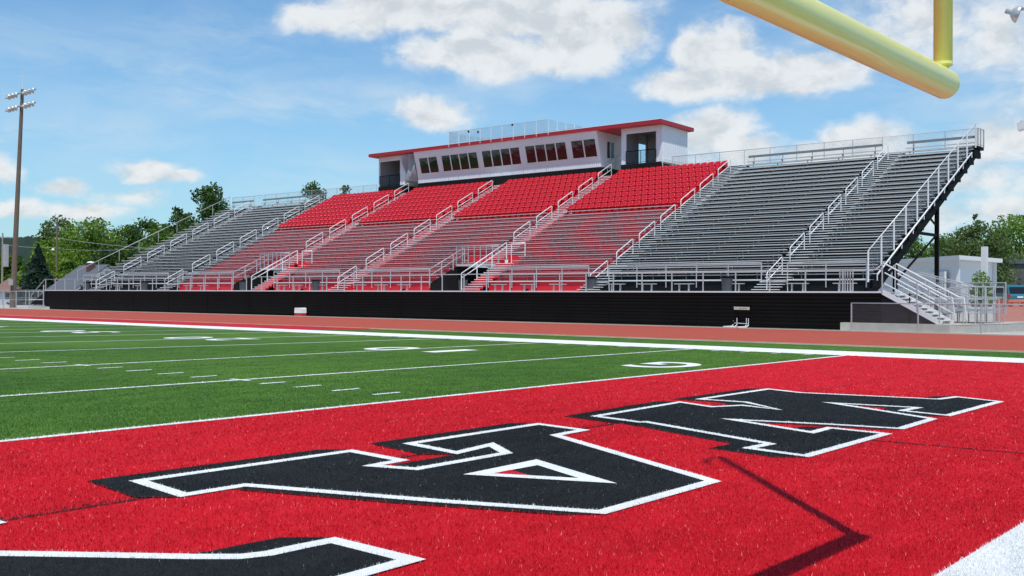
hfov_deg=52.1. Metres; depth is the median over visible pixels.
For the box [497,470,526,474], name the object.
end zone lettering gap
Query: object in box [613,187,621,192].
stadium chair
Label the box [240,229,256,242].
aisle handrail
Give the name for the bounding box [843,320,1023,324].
concrete slab top
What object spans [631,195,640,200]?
stadium chair
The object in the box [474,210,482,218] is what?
stadium chair
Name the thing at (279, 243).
bleacher bench
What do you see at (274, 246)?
bleacher bench
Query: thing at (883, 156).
aisle handrail
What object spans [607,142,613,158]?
side window
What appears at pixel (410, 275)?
bleacher bench
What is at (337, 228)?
aisle handrail
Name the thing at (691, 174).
stadium chair
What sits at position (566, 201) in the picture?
aisle handrail
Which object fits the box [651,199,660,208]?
stadium chair
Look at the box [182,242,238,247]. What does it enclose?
bleacher bench
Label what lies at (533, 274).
bleacher bench
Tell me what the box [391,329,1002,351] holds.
turf edge line
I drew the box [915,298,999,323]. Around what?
guard rail
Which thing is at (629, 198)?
stadium chair
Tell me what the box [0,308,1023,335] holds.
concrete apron
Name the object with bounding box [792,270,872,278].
bleacher bench
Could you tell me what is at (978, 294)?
guard rail
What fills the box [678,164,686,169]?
stadium chair
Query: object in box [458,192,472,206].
aisle handrail
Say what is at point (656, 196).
stadium chair
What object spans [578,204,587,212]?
stadium chair
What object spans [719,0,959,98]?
goalpost
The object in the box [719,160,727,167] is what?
stadium chair
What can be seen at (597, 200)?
stadium chair
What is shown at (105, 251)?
deciduous tree
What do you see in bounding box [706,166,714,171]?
stadium chair
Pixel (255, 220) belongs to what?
bleacher bench
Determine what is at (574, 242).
bleacher bench
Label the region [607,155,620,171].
guard rail
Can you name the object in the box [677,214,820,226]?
bleacher bench
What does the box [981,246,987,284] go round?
post
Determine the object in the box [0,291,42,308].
chain link fence
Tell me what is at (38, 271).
spruce tree
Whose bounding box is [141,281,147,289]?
trash bin
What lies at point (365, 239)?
bleacher bench
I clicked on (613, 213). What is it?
bleacher bench
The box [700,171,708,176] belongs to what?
stadium chair
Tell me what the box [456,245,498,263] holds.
guard rail
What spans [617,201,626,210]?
stadium chair
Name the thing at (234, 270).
bleacher bench
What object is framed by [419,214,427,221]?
stadium chair
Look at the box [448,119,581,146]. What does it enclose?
roof railing
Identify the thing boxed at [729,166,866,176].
bleacher bench
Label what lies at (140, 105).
sky
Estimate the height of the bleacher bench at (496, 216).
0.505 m
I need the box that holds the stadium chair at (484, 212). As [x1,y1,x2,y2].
[480,210,488,218]
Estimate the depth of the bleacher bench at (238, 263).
97.36 m
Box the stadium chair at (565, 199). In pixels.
[560,196,567,203]
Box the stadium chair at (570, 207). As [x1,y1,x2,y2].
[566,204,574,213]
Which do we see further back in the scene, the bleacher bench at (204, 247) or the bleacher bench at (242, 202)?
the bleacher bench at (242, 202)
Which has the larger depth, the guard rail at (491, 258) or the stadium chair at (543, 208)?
the stadium chair at (543, 208)
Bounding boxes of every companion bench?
[520,284,536,290]
[549,284,566,290]
[608,284,620,290]
[674,283,693,290]
[786,283,808,290]
[833,283,856,290]
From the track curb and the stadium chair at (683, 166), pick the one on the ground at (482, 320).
the track curb
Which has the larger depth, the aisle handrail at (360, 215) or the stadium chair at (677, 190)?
the aisle handrail at (360, 215)
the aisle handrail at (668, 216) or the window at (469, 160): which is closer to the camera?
the aisle handrail at (668, 216)
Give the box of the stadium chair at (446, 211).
[442,208,450,215]
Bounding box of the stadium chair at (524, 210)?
[520,207,528,215]
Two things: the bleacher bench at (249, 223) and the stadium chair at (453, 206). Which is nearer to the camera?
the stadium chair at (453, 206)
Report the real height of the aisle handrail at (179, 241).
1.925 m
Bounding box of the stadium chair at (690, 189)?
[686,186,695,194]
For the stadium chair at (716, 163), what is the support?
on the grandstand
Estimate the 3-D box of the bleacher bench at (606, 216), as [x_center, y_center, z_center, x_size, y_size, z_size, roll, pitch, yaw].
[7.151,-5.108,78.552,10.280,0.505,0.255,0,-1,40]
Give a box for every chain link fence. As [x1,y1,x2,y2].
[0,290,38,304]
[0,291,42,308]
[851,303,1023,333]
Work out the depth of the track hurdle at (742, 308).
57.97 m
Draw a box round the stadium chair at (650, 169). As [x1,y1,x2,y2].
[646,167,654,172]
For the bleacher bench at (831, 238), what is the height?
0.505 m
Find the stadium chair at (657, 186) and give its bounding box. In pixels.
[652,184,660,190]
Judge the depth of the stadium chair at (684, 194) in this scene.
77.62 m
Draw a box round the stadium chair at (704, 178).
[700,176,708,184]
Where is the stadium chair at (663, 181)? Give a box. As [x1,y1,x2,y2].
[659,179,667,184]
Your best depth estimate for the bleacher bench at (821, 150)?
77.51 m
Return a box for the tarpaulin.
[402,154,417,181]
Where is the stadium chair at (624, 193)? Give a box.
[619,191,627,196]
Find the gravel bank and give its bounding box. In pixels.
[919,303,1023,320]
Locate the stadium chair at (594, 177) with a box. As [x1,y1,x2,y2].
[588,176,595,184]
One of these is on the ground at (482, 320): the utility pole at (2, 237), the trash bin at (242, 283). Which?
the utility pole at (2, 237)
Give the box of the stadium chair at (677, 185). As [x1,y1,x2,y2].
[672,183,681,188]
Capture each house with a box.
[0,278,57,303]
[46,261,111,289]
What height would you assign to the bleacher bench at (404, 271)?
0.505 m
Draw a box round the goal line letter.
[622,362,700,366]
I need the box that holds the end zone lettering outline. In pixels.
[0,388,1003,575]
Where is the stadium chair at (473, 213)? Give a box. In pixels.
[469,211,476,218]
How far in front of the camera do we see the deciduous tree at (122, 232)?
224.47 m
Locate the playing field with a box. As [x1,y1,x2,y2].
[0,320,1023,439]
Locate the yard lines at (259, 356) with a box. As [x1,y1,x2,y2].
[0,321,686,395]
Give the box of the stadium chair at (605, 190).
[600,188,609,193]
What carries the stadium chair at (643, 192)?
on the grandstand
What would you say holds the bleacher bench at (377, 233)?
on the grandstand
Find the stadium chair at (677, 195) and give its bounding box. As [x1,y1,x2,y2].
[672,192,681,197]
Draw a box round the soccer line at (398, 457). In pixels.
[1,423,1023,520]
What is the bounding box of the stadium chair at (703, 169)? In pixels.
[699,167,707,171]
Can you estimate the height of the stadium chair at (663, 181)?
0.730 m
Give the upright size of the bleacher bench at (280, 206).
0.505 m
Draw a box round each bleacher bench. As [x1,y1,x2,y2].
[118,278,173,282]
[124,275,178,279]
[127,271,187,276]
[133,268,190,272]
[141,264,200,269]
[148,261,206,265]
[154,258,209,260]
[160,255,215,257]
[165,251,224,257]
[170,248,230,254]
[176,245,235,251]
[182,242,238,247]
[189,239,244,244]
[192,274,242,279]
[195,236,250,242]
[200,232,257,238]
[200,270,248,275]
[204,229,263,236]
[206,266,258,271]
[208,226,268,232]
[209,263,261,268]
[214,223,274,230]
[218,259,271,264]
[220,221,277,226]
[221,255,291,260]
[228,218,283,224]
[228,252,293,258]
[230,215,289,222]
[232,200,253,208]
[235,212,296,219]
[236,248,303,255]
[241,245,305,250]
[243,209,302,215]
[245,241,314,245]
[246,206,307,212]
[250,204,309,210]
[251,238,318,244]
[259,201,314,207]
[260,235,323,242]
[261,194,322,205]
[265,231,331,238]
[271,228,336,232]
[277,225,339,232]
[283,276,346,281]
[287,272,352,278]
[292,268,355,274]
[298,264,362,269]
[305,252,384,259]
[308,248,389,255]
[309,260,370,266]
[315,256,377,262]
[318,245,392,252]
[320,241,397,248]
[330,237,408,245]
[331,233,413,241]
[341,230,416,237]
[345,226,425,234]
[349,223,426,231]
[358,219,435,227]
[364,275,435,281]
[370,271,437,277]
[376,266,448,273]
[383,262,452,268]
[388,258,455,263]
[394,253,466,260]
[401,248,494,256]
[407,244,502,252]
[413,240,508,249]
[415,236,514,245]
[421,232,519,241]
[431,228,525,235]
[433,224,531,233]
[438,220,535,230]
[448,216,540,225]
[449,213,542,222]
[493,273,593,280]
[505,268,599,276]
[506,263,606,271]
[517,244,629,253]
[517,258,611,265]
[518,254,611,261]
[523,240,628,249]
[524,235,640,245]
[530,230,644,239]
[530,249,621,257]
[536,226,651,236]
[541,222,651,232]
[547,217,659,226]
[552,213,666,224]
[558,209,671,220]
[565,205,676,212]
[614,271,765,279]
[620,266,771,275]
[626,260,776,269]
[632,255,781,263]
[638,249,786,259]
[644,244,791,253]
[649,239,796,249]
[655,234,801,245]
[660,228,806,240]
[668,224,810,234]
[671,219,815,231]
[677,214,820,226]
[681,209,825,222]
[686,204,828,217]
[691,200,833,213]
[697,195,837,209]
[702,191,842,205]
[706,187,846,200]
[711,182,850,196]
[717,178,854,192]
[721,174,858,186]
[725,170,862,184]
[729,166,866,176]
[734,162,870,177]
[739,158,874,173]
[742,154,878,167]
[747,144,882,166]
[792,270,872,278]
[798,264,877,273]
[804,258,882,265]
[808,252,886,260]
[813,246,891,256]
[818,241,896,250]
[823,235,900,245]
[828,230,904,239]
[832,225,909,234]
[837,219,913,229]
[841,214,915,224]
[846,209,921,219]
[850,204,923,208]
[855,199,929,209]
[859,194,932,204]
[863,189,936,200]
[867,185,940,195]
[871,180,943,190]
[875,176,947,186]
[879,171,950,182]
[883,167,954,177]
[887,163,956,173]
[891,158,960,165]
[895,154,964,165]
[899,150,968,161]
[902,146,970,157]
[905,135,974,153]
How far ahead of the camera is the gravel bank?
74.05 m
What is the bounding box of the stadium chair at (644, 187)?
[639,185,647,190]
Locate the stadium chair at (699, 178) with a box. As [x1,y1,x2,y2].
[693,176,701,181]
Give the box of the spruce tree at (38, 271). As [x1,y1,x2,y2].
[7,243,55,304]
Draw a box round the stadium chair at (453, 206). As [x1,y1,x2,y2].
[450,203,457,211]
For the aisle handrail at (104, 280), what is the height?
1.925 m
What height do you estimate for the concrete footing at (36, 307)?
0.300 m
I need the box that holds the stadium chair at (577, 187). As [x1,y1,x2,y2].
[573,186,581,193]
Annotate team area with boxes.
[0,315,394,329]
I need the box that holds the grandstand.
[31,145,983,328]
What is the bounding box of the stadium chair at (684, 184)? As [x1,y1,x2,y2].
[679,182,688,187]
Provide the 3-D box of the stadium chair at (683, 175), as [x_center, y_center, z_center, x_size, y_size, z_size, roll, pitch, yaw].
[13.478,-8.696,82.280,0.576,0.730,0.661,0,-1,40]
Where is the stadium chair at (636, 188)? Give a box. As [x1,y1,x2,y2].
[632,186,640,190]
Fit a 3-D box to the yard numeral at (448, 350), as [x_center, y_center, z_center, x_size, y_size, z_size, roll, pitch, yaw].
[-1.922,1.954,32.612,0.600,0.001,2.000,0,-1,40]
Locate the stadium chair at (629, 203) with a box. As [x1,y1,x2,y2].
[624,201,633,209]
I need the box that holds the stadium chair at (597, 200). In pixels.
[592,198,601,203]
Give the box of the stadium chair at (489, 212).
[485,210,493,217]
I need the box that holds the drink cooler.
[294,306,305,315]
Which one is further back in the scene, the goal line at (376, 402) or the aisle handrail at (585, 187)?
the aisle handrail at (585, 187)
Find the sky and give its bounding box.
[0,0,1023,290]
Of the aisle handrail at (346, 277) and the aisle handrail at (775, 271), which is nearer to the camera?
the aisle handrail at (775, 271)
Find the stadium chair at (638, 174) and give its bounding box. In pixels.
[633,172,641,178]
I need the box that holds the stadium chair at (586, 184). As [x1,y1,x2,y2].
[581,181,588,188]
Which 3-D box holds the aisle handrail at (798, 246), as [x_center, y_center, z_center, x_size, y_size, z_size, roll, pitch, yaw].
[16.822,-2.353,61.798,0.064,1.925,1.985,0,-1,40]
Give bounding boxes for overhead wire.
[59,238,151,248]
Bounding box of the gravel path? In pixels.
[0,304,30,308]
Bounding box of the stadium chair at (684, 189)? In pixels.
[680,187,688,192]
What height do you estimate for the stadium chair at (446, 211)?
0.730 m
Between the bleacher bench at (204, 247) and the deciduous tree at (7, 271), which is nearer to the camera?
the bleacher bench at (204, 247)
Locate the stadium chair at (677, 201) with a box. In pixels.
[673,198,681,206]
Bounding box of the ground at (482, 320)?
[57,309,839,329]
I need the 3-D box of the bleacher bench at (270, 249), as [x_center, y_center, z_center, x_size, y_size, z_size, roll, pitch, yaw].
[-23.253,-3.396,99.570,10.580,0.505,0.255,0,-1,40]
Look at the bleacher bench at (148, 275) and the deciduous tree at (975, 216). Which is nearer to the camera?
the bleacher bench at (148, 275)
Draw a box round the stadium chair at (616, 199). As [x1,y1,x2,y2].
[611,197,620,203]
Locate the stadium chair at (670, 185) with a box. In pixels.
[665,183,674,188]
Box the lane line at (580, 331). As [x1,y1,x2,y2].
[14,309,1023,348]
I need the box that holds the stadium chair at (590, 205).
[585,203,593,212]
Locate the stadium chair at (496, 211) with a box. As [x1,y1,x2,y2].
[491,209,499,217]
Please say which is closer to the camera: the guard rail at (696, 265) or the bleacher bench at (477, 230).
the guard rail at (696, 265)
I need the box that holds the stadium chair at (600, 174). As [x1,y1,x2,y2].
[594,172,601,179]
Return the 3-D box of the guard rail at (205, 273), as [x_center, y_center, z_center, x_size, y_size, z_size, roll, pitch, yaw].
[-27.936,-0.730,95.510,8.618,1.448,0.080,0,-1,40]
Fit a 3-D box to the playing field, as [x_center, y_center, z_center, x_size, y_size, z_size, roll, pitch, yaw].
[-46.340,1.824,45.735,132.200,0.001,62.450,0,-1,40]
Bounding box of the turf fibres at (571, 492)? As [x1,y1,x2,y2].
[0,362,1020,575]
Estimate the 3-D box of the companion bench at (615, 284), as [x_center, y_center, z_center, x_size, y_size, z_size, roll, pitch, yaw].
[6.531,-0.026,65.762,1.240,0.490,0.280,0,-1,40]
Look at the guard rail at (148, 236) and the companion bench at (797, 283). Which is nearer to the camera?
the companion bench at (797, 283)
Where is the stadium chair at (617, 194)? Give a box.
[612,192,620,196]
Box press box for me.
[368,118,693,195]
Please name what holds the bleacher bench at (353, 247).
on the grandstand
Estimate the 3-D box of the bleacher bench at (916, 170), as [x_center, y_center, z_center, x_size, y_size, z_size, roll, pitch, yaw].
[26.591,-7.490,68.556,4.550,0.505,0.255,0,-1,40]
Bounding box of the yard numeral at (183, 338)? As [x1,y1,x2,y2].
[168,337,211,338]
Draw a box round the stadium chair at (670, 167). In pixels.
[665,165,673,170]
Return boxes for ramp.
[891,271,1004,323]
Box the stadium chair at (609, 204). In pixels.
[604,202,613,210]
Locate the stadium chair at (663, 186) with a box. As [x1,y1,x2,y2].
[658,184,667,189]
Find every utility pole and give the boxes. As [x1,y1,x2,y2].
[0,233,11,282]
[51,218,57,271]
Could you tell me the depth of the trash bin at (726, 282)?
60.30 m
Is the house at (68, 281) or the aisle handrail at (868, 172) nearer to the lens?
the aisle handrail at (868, 172)
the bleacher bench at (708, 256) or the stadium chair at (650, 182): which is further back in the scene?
the stadium chair at (650, 182)
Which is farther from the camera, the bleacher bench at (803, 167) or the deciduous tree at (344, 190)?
the deciduous tree at (344, 190)
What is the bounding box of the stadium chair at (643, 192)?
[638,190,647,195]
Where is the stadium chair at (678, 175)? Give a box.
[672,173,680,178]
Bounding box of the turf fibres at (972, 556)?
[0,346,1023,575]
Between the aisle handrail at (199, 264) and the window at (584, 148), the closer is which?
the window at (584, 148)
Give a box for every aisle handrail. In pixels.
[96,271,114,288]
[147,245,164,261]
[170,234,186,249]
[192,254,209,271]
[216,242,233,259]
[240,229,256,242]
[306,232,322,248]
[329,219,345,238]
[337,266,356,288]
[352,207,367,224]
[366,248,383,264]
[390,233,407,254]
[394,183,408,199]
[414,219,430,234]
[436,205,451,225]
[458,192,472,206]
[478,180,492,198]
[513,221,529,244]
[536,206,551,228]
[558,191,572,212]
[578,177,592,198]
[590,260,607,276]
[598,164,611,184]
[616,239,632,264]
[639,221,654,247]
[660,204,675,229]
[680,188,694,212]
[718,159,730,180]
[766,257,782,288]
[790,233,804,261]
[809,213,823,242]
[828,194,840,222]
[845,177,857,203]
[862,161,873,185]
[877,145,888,169]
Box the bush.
[969,270,992,306]
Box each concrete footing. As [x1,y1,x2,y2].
[30,306,49,308]
[840,322,1023,332]
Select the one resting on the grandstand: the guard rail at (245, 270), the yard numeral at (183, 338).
the guard rail at (245, 270)
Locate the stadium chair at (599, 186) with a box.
[595,184,603,189]
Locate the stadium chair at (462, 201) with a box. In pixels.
[457,199,464,206]
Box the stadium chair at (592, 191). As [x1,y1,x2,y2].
[588,189,596,194]
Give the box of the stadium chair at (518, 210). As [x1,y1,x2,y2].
[514,208,522,216]
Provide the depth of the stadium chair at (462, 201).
94.76 m
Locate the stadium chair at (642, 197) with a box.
[638,195,647,201]
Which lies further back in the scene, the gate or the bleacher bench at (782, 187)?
the bleacher bench at (782, 187)
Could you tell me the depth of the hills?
1000.31 m
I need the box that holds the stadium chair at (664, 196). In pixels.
[658,193,667,199]
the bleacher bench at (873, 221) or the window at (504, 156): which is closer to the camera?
the bleacher bench at (873, 221)
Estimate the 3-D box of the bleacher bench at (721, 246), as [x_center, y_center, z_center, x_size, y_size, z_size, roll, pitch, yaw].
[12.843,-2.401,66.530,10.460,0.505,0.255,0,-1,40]
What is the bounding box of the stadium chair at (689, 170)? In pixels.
[685,168,693,173]
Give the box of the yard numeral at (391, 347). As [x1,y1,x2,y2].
[365,347,417,349]
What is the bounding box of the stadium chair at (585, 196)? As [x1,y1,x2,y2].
[581,194,589,200]
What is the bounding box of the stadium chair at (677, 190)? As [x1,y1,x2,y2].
[672,187,681,193]
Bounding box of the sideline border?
[0,318,1023,575]
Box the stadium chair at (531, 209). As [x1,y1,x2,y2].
[526,207,534,215]
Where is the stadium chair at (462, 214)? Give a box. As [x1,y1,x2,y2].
[458,211,465,219]
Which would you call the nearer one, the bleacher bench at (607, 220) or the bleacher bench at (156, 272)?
the bleacher bench at (607, 220)
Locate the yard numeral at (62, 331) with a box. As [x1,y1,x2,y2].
[41,330,82,331]
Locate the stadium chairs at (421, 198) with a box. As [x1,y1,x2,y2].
[277,181,493,229]
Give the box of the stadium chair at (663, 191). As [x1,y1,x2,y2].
[658,188,667,194]
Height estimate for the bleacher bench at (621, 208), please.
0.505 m
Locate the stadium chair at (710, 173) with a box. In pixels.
[706,171,715,178]
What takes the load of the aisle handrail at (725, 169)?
on the grandstand
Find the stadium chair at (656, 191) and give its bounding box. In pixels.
[652,189,660,195]
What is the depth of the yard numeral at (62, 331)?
47.24 m
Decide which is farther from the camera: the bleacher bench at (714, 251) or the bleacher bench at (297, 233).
the bleacher bench at (297, 233)
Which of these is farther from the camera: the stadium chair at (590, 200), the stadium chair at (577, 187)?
the stadium chair at (577, 187)
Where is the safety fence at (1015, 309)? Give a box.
[996,296,1023,320]
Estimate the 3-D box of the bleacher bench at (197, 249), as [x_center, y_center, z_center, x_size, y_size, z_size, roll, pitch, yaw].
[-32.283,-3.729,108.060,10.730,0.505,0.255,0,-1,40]
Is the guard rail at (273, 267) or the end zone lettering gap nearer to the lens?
the end zone lettering gap
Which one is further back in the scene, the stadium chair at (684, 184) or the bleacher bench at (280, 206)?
the bleacher bench at (280, 206)
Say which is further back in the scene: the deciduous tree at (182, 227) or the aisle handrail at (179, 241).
the deciduous tree at (182, 227)
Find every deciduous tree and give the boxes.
[0,254,29,283]
[17,270,25,284]
[27,237,60,268]
[31,214,71,248]
[42,216,130,273]
[51,259,78,278]
[76,244,129,267]
[100,224,149,249]
[113,249,146,267]
[123,216,160,251]
[130,224,180,255]
[164,206,190,236]
[171,221,198,238]
[177,181,230,230]
[294,180,327,267]
[339,185,351,194]
[897,236,933,258]
[917,232,967,256]
[929,221,1023,284]
[964,229,1021,258]
[967,214,981,255]
[980,214,1023,258]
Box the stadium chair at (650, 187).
[645,185,654,191]
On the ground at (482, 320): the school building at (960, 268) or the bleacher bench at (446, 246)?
the school building at (960, 268)
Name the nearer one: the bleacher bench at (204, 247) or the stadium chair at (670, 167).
the stadium chair at (670, 167)
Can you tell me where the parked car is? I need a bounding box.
[989,285,1023,305]
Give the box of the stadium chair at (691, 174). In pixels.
[686,172,694,177]
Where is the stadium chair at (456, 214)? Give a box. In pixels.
[453,212,460,219]
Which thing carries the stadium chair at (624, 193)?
on the grandstand
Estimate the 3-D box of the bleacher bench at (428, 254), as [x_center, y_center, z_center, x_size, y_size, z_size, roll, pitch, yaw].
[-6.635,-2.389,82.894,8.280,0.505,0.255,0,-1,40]
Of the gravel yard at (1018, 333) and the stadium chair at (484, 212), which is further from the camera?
the stadium chair at (484, 212)
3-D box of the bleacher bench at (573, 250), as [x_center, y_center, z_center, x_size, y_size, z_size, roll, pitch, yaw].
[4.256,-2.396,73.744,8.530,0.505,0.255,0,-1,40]
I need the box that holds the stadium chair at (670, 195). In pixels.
[666,193,674,198]
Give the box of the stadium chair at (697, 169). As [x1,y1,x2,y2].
[692,167,700,172]
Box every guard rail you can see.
[45,269,881,290]
[77,197,229,281]
[83,274,99,287]
[111,273,168,287]
[179,272,233,287]
[232,184,376,206]
[233,255,266,285]
[251,250,297,289]
[260,252,289,267]
[273,270,339,287]
[353,268,429,287]
[429,248,464,284]
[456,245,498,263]
[461,242,506,289]
[488,265,588,287]
[511,243,525,262]
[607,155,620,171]
[608,262,761,287]
[672,128,978,164]
[787,260,866,286]
[867,122,975,281]
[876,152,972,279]
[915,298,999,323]
[919,282,1005,314]
[977,127,984,147]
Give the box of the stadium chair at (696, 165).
[691,163,700,168]
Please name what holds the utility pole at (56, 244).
on the ground at (482, 320)
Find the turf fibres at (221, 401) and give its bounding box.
[0,345,1022,439]
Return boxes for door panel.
[927,271,945,304]
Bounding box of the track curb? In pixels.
[7,315,1023,351]
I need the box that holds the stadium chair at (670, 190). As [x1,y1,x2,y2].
[666,188,674,193]
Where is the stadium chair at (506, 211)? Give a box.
[503,209,510,216]
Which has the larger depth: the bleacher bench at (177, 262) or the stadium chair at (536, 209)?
the bleacher bench at (177, 262)
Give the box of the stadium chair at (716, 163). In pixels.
[712,161,720,166]
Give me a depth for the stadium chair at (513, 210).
87.15 m
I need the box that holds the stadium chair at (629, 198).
[624,196,633,203]
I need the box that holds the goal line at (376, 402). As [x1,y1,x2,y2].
[0,355,846,441]
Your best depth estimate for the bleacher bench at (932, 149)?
71.37 m
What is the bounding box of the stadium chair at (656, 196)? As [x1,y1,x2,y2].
[652,194,660,199]
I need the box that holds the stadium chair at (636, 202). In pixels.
[631,200,639,209]
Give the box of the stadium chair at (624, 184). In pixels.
[620,182,628,187]
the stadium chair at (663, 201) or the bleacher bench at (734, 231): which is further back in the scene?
the stadium chair at (663, 201)
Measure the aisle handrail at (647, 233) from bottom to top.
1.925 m
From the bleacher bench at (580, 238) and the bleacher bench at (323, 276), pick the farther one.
the bleacher bench at (323, 276)
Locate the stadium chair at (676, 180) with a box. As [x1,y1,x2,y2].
[672,178,681,183]
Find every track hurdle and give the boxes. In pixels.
[723,307,746,326]
[726,307,748,327]
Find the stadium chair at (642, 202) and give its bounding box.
[638,200,646,208]
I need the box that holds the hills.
[0,236,294,270]
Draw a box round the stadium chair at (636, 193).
[632,190,640,195]
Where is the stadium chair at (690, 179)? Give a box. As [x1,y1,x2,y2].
[686,177,694,182]
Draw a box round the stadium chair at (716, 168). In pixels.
[713,165,721,173]
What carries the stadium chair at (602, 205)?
on the grandstand
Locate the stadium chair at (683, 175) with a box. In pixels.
[679,173,687,177]
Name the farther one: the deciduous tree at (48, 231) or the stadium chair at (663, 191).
the deciduous tree at (48, 231)
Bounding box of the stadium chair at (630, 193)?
[625,191,634,197]
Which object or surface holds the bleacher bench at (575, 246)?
on the grandstand
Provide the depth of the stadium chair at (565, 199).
86.09 m
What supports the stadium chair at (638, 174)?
on the grandstand
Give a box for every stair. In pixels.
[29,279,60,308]
[875,262,967,323]
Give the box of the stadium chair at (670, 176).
[665,174,674,179]
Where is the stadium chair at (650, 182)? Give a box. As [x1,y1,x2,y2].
[645,180,654,185]
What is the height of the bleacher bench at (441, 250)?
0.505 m
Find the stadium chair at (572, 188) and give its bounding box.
[567,186,575,193]
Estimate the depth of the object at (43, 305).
112.27 m
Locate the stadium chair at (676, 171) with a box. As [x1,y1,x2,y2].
[672,169,680,173]
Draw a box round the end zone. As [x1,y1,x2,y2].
[0,355,1023,575]
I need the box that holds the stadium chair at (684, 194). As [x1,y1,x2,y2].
[680,192,688,201]
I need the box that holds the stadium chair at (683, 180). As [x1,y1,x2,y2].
[679,177,687,182]
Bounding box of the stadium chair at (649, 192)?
[645,189,653,194]
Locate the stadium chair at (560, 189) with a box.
[555,187,563,194]
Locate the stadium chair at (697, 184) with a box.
[693,181,702,188]
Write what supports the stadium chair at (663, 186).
on the grandstand
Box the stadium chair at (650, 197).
[645,194,653,200]
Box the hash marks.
[3,323,807,394]
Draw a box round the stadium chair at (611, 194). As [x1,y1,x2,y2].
[606,192,614,197]
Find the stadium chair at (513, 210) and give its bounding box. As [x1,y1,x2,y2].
[508,208,516,216]
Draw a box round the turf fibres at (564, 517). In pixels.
[0,355,1023,575]
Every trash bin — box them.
[83,282,90,289]
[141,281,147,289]
[239,280,247,289]
[311,280,319,289]
[458,278,467,290]
[587,277,596,288]
[721,276,732,290]
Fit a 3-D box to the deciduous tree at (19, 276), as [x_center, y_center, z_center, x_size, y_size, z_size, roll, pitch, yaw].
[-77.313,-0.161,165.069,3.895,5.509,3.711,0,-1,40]
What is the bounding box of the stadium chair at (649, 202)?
[644,199,653,208]
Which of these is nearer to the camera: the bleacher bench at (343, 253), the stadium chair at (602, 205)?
the stadium chair at (602, 205)
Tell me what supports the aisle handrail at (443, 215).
on the grandstand
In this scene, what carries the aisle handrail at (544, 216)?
on the grandstand
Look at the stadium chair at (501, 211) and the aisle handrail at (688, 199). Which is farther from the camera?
the stadium chair at (501, 211)
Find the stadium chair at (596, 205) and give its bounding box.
[591,203,600,211]
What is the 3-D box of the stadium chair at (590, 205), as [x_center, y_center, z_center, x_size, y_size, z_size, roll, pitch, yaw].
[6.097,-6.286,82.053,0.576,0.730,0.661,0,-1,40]
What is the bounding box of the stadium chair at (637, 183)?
[632,181,641,186]
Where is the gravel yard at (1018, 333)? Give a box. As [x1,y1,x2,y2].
[974,331,1023,334]
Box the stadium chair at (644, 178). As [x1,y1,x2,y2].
[639,176,647,182]
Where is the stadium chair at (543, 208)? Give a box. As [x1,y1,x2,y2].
[538,206,546,214]
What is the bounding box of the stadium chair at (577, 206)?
[572,204,581,212]
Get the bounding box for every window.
[418,156,439,173]
[440,151,479,171]
[481,147,521,167]
[524,141,567,163]
[570,138,597,158]
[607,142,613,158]
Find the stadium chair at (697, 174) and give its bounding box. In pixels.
[692,172,701,177]
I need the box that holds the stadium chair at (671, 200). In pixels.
[666,198,675,207]
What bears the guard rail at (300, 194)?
on the grandstand
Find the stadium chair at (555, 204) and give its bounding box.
[552,201,560,209]
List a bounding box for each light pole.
[3,74,35,307]
[1005,5,1023,131]
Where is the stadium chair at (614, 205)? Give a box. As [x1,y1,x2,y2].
[611,202,619,210]
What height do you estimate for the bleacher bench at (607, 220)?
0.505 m
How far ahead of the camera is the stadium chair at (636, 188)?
82.83 m
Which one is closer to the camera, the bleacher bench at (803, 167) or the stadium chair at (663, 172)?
the bleacher bench at (803, 167)
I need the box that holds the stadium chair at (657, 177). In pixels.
[652,175,660,181]
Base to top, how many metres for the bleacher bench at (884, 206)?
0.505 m
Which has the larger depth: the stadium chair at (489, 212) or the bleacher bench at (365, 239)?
the bleacher bench at (365, 239)
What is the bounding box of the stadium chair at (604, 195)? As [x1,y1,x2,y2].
[599,193,608,197]
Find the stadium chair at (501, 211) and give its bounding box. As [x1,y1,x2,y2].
[497,209,505,217]
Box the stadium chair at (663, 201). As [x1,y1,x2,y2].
[658,199,667,207]
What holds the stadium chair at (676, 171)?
on the grandstand
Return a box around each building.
[878,255,1002,305]
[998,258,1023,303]
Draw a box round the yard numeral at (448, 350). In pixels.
[423,349,469,351]
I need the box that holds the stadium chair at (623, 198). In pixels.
[618,196,626,202]
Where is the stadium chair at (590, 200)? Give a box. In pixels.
[586,198,594,203]
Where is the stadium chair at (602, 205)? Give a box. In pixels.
[598,202,606,211]
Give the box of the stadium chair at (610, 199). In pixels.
[605,197,614,202]
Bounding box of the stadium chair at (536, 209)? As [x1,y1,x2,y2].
[532,207,540,215]
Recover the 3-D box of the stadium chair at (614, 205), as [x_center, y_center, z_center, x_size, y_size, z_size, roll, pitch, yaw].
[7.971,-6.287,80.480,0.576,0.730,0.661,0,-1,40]
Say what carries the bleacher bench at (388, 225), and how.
on the grandstand
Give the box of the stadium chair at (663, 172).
[659,170,667,175]
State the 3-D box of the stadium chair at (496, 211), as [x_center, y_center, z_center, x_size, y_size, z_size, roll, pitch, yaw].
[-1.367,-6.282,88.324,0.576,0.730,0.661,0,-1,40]
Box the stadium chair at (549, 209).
[544,206,552,214]
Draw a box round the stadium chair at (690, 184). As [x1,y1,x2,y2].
[686,182,695,187]
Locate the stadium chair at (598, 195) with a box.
[593,193,601,198]
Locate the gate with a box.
[839,270,852,290]

